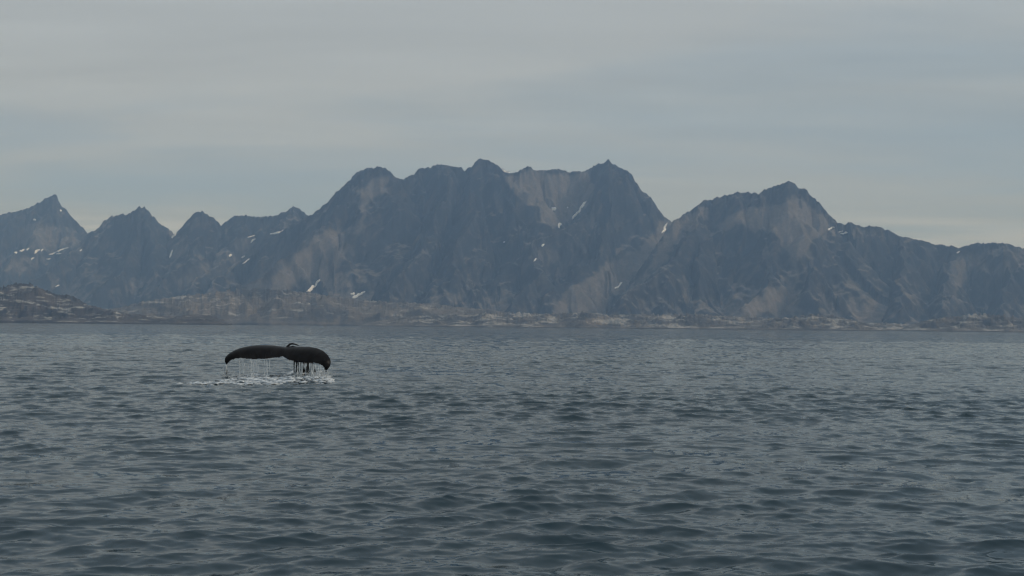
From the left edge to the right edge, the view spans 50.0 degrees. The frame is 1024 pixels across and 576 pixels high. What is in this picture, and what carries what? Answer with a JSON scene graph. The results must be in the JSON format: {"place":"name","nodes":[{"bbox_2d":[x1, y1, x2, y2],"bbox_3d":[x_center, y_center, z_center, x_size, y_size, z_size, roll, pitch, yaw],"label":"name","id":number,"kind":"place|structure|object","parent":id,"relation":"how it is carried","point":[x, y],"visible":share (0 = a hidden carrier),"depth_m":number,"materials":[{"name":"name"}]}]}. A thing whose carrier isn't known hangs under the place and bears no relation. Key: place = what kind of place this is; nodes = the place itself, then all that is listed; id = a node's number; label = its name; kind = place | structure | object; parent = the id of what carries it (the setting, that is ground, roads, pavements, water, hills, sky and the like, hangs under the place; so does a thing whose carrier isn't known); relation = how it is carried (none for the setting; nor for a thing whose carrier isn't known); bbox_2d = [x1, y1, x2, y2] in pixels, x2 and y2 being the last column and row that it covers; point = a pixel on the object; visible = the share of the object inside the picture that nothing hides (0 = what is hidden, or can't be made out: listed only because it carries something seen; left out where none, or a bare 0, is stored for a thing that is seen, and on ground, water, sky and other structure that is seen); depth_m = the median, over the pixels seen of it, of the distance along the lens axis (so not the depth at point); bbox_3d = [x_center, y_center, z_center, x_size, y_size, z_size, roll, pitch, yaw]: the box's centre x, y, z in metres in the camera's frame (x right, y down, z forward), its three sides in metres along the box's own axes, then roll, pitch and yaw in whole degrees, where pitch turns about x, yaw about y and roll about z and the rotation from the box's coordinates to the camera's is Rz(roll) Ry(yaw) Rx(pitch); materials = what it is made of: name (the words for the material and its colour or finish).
{"place":"outdoors","nodes":[
{"label":"outdoors","id":0,"kind":"place"},
{"bbox_2d":[0,194,87,286],"bbox_3d":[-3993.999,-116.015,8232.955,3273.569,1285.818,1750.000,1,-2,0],"label":"mountain","id":1,"kind":"structure","parent":0,"point":[43,236],"depth_m":8328.74,"materials":[{"name":"grey stone"}]},
{"bbox_2d":[27,206,173,308],"bbox_3d":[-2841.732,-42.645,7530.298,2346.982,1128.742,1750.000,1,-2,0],"label":"mountain","id":2,"kind":"structure","parent":0,"point":[118,261],"depth_m":7476.48,"materials":[{"name":"grey stone"}]},
{"bbox_2d":[0,282,231,324],"bbox_3d":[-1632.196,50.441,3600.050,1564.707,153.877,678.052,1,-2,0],"label":"headland","id":3,"kind":"structure","parent":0,"point":[25,303],"depth_m":3428.86,"materials":[{"name":"grey stone"}]},
{"bbox_2d":[141,206,307,301],"bbox_3d":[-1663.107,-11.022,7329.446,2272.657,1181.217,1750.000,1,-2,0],"label":"mountain","id":4,"kind":"structure","parent":0,"point":[206,253],"depth_m":7460.31,"materials":[{"name":"grey stone"}]},
{"bbox_2d":[108,287,514,325],"bbox_3d":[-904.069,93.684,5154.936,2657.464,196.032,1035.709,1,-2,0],"label":"hills","id":5,"kind":"structure","parent":0,"point":[259,306],"depth_m":4905.84,"materials":[{"name":"grey stone"}]},
{"bbox_2d":[229,158,671,314],"bbox_3d":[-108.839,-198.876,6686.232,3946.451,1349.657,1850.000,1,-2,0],"label":"mountain","id":6,"kind":"structure","parent":0,"point":[484,234],"depth_m":6650.62,"materials":[{"name":"grey stone"}]},
{"bbox_2d":[0,323,1023,575],"bbox_3d":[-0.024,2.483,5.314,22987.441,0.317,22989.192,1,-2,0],"label":"sea","id":7,"kind":"structure","parent":0,"point":[446,451],"depth_m":19.60,"materials":[{"name":"liquid"}]},
{"bbox_2d":[175,371,334,384],"bbox_3d":[-9.601,3.867,47.398,5.586,0.389,10.412,0,-2,12],"label":"sea foam","id":8,"kind":"object","parent":7,"relation":"on","point":[272,380],"visible":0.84,"depth_m":45.68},
{"bbox_2d":[221,368,331,376],"bbox_3d":[-10.144,3.701,47.936,4.997,0.475,1.366,1,-2,-10],"label":"spray","id":9,"kind":"object","parent":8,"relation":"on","point":[285,371],"visible":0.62,"depth_m":47.90,"materials":[{"name":"white liquid"}]},
{"bbox_2d":[223,360,324,377],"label":"falling water","id":10,"kind":"structure","parent":7,"relation":"on","point":[311,368],"depth_m":47.48,"materials":[{"name":"white liquid"}]},
{"bbox_2d":[225,343,330,374],"bbox_3d":[-10.182,3.967,48.634,4.591,3.080,2.425,1,-2,0],"label":"whale","id":11,"kind":"object","parent":7,"relation":"on","point":[304,355],"visible":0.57,"depth_m":47.76},
{"bbox_2d":[0,0,1023,248],"label":"sky","id":12,"kind":"structure","parent":0,"point":[905,118],"materials":[{"name":"grey"}]},
{"bbox_2d":[358,311,910,330],"bbox_3d":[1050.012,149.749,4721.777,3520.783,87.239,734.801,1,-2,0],"label":"rocky shore","id":13,"kind":"structure","parent":0,"point":[581,319],"depth_m":4516.93,"materials":[{"name":"grey stone"}]},
{"bbox_2d":[737,314,884,330],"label":"rocky hummock","id":14,"kind":"object","parent":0,"point":[818,322],"visible":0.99,"depth_m":4303.14,"materials":[{"name":"grey stone"}]},
{"bbox_2d":[606,181,1023,324],"bbox_3d":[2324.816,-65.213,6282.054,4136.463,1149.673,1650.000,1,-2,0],"label":"mountain","id":15,"kind":"structure","parent":0,"point":[788,249],"depth_m":6221.99,"materials":[{"name":"grey stone"}]},
{"bbox_2d":[899,312,1023,331],"bbox_3d":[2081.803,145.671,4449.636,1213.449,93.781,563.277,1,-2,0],"label":"rocky hummock","id":16,"kind":"object","parent":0,"point":[979,322],"visible":0.92,"depth_m":4298.10,"materials":[{"name":"grey stone"}]}
]}

